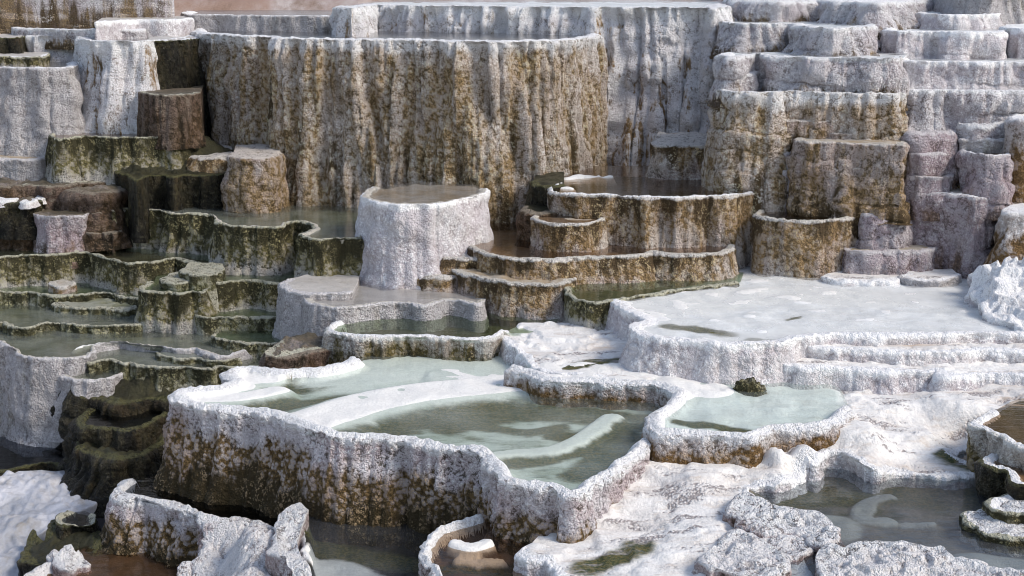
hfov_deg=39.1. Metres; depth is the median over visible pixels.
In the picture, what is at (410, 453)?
travertine terrace
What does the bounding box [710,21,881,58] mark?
travertine terrace
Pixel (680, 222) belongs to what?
travertine terrace
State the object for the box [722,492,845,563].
travertine rock
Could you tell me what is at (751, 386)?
travertine rock
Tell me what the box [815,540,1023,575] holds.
rock ridge
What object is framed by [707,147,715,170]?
travertine ledge
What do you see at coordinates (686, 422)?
travertine terrace
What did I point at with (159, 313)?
travertine terrace
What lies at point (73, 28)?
pool water
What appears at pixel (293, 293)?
travertine ledge
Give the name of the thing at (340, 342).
travertine terrace
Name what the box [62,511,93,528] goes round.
pool water
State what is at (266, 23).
travertine terrace
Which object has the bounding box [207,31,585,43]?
pool water
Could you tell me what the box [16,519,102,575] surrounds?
algae rock
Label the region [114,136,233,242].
algae rock
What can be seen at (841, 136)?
travertine ledge
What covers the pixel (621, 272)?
travertine terrace
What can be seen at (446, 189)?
pool water
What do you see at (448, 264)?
travertine ledge
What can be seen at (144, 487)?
pool water
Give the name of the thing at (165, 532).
travertine terrace
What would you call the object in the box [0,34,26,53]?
travertine ledge
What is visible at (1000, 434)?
travertine terrace
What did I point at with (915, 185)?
travertine ledge
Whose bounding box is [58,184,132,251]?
algae rock
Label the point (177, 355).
pool water
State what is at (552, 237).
travertine block
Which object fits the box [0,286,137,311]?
travertine terrace
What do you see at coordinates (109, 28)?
travertine ledge
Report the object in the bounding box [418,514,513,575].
rim pool
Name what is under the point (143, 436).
algae rock
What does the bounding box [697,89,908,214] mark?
travertine terrace
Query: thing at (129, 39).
pool water
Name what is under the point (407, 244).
travertine block
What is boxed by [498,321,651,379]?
white crust ledge
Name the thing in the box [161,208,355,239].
pool water
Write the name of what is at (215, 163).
travertine buttress
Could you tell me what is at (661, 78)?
travertine terrace
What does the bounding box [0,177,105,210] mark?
algae rock
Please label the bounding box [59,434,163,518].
algae rock
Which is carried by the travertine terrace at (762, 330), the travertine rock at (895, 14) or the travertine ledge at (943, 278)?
the travertine ledge at (943, 278)
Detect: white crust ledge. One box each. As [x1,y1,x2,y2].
[177,516,272,575]
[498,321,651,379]
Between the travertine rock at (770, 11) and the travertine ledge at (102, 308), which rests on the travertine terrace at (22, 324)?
the travertine ledge at (102, 308)
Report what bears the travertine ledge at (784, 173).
on the travertine terrace at (802, 249)
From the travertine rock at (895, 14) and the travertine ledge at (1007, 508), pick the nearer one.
the travertine ledge at (1007, 508)
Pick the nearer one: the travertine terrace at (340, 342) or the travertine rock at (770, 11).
the travertine terrace at (340, 342)
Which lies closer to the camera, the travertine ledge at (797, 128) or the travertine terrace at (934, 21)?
the travertine ledge at (797, 128)
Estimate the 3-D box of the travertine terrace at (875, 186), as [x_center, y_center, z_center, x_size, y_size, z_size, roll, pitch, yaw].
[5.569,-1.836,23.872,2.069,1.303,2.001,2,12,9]
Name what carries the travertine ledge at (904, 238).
on the terrain
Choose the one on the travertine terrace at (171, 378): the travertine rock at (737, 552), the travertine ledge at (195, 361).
the travertine ledge at (195, 361)
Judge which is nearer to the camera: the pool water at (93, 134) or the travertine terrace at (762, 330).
the travertine terrace at (762, 330)
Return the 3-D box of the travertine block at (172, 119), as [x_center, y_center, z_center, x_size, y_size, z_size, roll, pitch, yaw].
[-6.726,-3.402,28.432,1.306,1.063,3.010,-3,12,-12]
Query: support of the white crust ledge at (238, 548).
on the terrain
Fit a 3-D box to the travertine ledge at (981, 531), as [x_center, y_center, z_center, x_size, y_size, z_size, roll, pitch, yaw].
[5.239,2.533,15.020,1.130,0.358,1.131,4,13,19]
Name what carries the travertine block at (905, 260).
on the travertine terrace at (762, 330)
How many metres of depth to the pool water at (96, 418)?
21.31 m
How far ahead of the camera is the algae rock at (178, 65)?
28.81 m
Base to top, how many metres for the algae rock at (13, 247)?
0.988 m
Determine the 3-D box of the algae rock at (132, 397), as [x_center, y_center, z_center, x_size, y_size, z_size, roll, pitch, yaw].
[-5.308,2.016,22.093,4.147,1.564,1.901,-1,12,-7]
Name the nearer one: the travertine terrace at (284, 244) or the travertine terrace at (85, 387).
the travertine terrace at (85, 387)
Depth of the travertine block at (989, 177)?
22.87 m
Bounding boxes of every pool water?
[0,437,63,468]
[43,62,67,66]
[50,28,90,30]
[50,312,74,321]
[54,133,140,137]
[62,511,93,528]
[85,410,161,427]
[86,38,148,41]
[125,477,277,526]
[138,358,176,365]
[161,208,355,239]
[163,353,196,357]
[193,10,331,15]
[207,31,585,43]
[371,183,479,202]
[553,166,718,199]
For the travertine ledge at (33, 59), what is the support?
on the travertine terrace at (38, 105)
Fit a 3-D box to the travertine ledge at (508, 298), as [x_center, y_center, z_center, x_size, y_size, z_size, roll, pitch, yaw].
[-0.056,-0.073,23.415,2.520,0.645,3.122,0,12,0]
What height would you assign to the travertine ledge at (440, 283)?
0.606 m
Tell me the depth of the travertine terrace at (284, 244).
25.04 m
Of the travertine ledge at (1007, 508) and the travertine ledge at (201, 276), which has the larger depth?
the travertine ledge at (201, 276)
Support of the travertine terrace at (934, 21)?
on the travertine terrace at (946, 45)
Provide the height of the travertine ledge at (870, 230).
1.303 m
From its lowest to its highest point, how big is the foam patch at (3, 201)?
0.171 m
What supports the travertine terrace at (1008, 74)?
on the travertine terrace at (938, 109)
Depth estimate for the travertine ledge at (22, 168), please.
27.54 m
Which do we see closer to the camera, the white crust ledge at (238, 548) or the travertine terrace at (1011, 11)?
the white crust ledge at (238, 548)
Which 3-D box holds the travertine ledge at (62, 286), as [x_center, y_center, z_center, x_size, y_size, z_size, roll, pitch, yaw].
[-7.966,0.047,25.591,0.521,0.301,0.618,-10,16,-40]
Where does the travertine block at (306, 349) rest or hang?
on the terrain
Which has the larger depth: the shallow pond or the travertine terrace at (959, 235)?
the travertine terrace at (959, 235)
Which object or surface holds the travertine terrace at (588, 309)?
on the terrain
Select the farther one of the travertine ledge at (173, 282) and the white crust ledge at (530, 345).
the travertine ledge at (173, 282)
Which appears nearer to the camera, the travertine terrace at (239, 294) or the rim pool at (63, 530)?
the rim pool at (63, 530)
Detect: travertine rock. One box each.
[51,544,91,575]
[691,528,791,575]
[720,0,818,22]
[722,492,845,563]
[732,377,767,396]
[749,532,814,567]
[815,0,933,39]
[963,256,1023,330]
[983,203,1023,264]
[1001,113,1023,203]
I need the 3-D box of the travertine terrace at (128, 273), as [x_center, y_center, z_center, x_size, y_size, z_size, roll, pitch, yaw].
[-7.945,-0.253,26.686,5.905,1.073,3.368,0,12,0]
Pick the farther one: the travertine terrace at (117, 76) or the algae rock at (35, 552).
the travertine terrace at (117, 76)
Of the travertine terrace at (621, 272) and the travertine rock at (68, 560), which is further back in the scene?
the travertine terrace at (621, 272)
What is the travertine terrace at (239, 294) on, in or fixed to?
on the travertine terrace at (32, 371)
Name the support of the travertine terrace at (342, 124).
on the terrain
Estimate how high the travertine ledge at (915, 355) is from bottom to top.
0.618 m
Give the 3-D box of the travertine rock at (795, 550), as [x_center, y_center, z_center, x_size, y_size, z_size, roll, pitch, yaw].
[2.686,2.760,14.460,0.835,0.456,0.778,0,12,0]
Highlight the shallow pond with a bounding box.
[749,477,1023,575]
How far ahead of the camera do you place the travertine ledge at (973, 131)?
23.48 m
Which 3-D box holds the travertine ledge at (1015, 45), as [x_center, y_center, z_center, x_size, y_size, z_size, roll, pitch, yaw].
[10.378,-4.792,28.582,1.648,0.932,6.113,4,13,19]
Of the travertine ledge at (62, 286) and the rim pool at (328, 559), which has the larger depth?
the travertine ledge at (62, 286)
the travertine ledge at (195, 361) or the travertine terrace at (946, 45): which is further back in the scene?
the travertine terrace at (946, 45)
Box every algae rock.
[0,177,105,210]
[0,196,44,239]
[0,209,125,255]
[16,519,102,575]
[50,358,173,456]
[57,408,167,470]
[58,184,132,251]
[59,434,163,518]
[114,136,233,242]
[147,35,211,135]
[515,202,557,247]
[526,172,565,206]
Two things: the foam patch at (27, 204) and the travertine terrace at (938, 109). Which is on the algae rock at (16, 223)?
the foam patch at (27, 204)
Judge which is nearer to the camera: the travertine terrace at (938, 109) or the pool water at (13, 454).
the pool water at (13, 454)
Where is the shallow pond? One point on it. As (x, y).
(928, 517)
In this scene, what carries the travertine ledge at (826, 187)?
attached to the travertine terrace at (875, 186)
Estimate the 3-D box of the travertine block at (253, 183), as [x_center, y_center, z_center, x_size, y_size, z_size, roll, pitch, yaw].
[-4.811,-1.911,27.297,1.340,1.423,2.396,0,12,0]
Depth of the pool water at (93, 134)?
27.75 m
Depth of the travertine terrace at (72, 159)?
27.23 m
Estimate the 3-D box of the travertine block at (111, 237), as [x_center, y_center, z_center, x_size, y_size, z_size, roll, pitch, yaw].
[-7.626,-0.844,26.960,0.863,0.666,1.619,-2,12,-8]
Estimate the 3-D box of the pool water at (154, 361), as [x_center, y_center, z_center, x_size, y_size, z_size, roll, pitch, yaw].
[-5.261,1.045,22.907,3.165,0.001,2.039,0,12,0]
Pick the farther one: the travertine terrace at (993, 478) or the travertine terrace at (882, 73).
the travertine terrace at (882, 73)
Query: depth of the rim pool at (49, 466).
21.38 m
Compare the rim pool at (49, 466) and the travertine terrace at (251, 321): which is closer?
the rim pool at (49, 466)
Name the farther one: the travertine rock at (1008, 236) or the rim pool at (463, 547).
the travertine rock at (1008, 236)
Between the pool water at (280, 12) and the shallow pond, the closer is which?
the shallow pond
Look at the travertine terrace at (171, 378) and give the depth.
22.05 m
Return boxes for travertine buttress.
[186,143,231,173]
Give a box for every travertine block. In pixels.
[32,209,88,268]
[86,230,122,256]
[137,85,205,150]
[220,144,292,218]
[259,332,330,368]
[354,184,494,289]
[529,215,607,257]
[841,245,937,274]
[908,151,950,176]
[955,149,1014,220]
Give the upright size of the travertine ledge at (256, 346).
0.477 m
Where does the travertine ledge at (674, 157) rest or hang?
on the travertine terrace at (680, 222)
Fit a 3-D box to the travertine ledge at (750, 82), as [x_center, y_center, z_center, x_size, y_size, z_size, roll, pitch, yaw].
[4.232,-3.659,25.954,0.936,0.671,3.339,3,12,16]
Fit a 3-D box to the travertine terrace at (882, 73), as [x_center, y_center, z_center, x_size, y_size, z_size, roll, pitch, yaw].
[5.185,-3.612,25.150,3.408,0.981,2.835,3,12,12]
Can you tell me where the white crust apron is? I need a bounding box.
[513,384,1023,575]
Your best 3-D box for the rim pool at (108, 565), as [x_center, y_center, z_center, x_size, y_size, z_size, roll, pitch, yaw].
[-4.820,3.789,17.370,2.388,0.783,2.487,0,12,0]
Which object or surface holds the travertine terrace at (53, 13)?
on the terrain
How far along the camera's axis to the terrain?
40.96 m
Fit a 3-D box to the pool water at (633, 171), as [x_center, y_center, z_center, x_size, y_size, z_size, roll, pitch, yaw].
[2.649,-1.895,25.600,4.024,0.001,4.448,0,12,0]
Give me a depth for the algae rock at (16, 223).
26.29 m
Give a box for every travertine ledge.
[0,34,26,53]
[0,51,49,66]
[0,155,45,180]
[47,279,77,293]
[50,298,137,319]
[94,16,194,39]
[155,352,242,367]
[159,272,189,292]
[178,262,225,310]
[210,333,277,364]
[272,274,359,341]
[417,274,457,292]
[439,254,477,274]
[451,268,576,322]
[644,131,706,191]
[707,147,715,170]
[742,71,759,90]
[774,170,795,217]
[783,151,790,169]
[783,358,1023,394]
[786,119,839,150]
[808,342,1023,366]
[817,167,860,214]
[821,271,900,286]
[829,132,851,139]
[855,211,912,249]
[877,223,913,250]
[897,269,961,287]
[901,128,958,189]
[904,174,953,221]
[954,121,1004,187]
[958,138,1003,154]
[958,509,1023,556]
[982,493,1023,524]
[999,24,1023,59]
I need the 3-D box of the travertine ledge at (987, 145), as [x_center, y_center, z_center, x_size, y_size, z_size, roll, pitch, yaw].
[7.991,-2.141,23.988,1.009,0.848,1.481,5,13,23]
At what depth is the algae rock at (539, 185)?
24.84 m
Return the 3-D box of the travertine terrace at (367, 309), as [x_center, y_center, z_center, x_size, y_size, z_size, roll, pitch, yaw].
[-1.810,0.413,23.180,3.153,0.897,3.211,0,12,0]
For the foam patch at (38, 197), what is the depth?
26.66 m
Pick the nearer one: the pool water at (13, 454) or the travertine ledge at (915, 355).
the travertine ledge at (915, 355)
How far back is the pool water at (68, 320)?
24.29 m
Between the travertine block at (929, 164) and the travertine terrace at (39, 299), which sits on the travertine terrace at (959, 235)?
the travertine block at (929, 164)
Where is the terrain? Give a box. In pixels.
[174,0,749,266]
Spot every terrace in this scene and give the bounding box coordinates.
[0,0,174,33]
[0,61,85,156]
[0,250,214,296]
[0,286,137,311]
[0,308,142,340]
[0,335,252,447]
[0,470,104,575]
[11,27,146,49]
[25,35,193,135]
[45,133,204,184]
[47,372,122,442]
[86,355,258,391]
[100,478,273,569]
[112,208,363,277]
[134,275,218,339]
[153,356,651,555]
[180,11,332,31]
[189,28,608,230]
[194,310,276,342]
[216,273,293,314]
[300,285,489,335]
[322,317,530,364]
[329,2,737,176]
[467,228,742,316]
[503,362,854,468]
[547,174,773,267]
[562,281,739,330]
[604,267,1023,386]
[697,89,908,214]
[707,52,909,110]
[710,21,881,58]
[750,210,858,279]
[785,137,911,225]
[879,27,1008,60]
[903,58,1023,89]
[905,88,1023,130]
[910,188,996,278]
[915,11,1004,30]
[932,0,1023,24]
[966,401,1023,472]
[974,453,1023,504]
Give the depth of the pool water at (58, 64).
29.50 m
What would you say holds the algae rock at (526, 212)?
on the travertine terrace at (621, 272)
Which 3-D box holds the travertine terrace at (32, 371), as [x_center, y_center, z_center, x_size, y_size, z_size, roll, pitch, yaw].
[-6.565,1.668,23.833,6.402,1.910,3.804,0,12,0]
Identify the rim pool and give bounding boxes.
[0,461,59,475]
[24,549,177,575]
[55,510,101,539]
[300,524,418,575]
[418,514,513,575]
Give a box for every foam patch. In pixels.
[0,197,18,207]
[18,198,40,208]
[35,195,46,203]
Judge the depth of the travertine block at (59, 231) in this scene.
26.17 m
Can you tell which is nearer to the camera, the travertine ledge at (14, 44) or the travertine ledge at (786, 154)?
the travertine ledge at (786, 154)
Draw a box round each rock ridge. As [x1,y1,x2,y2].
[265,502,311,575]
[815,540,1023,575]
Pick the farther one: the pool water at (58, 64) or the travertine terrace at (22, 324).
the pool water at (58, 64)
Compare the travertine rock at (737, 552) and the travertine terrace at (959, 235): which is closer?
the travertine rock at (737, 552)
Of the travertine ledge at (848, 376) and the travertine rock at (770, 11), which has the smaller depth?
the travertine ledge at (848, 376)
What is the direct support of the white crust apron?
on the terrain
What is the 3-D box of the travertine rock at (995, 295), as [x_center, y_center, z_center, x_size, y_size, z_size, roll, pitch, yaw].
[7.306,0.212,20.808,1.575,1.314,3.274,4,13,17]
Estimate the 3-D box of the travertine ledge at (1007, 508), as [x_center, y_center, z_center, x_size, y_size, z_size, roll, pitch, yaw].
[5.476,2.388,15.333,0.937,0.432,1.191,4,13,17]
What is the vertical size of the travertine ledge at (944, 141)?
1.079 m
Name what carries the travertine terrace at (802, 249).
on the terrain
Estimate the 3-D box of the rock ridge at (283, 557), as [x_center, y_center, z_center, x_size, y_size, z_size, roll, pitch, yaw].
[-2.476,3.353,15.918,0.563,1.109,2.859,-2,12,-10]
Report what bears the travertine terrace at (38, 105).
on the terrain
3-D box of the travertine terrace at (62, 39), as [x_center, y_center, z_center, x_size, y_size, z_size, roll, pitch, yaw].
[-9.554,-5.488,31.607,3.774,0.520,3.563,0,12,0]
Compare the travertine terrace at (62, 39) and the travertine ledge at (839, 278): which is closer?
the travertine ledge at (839, 278)

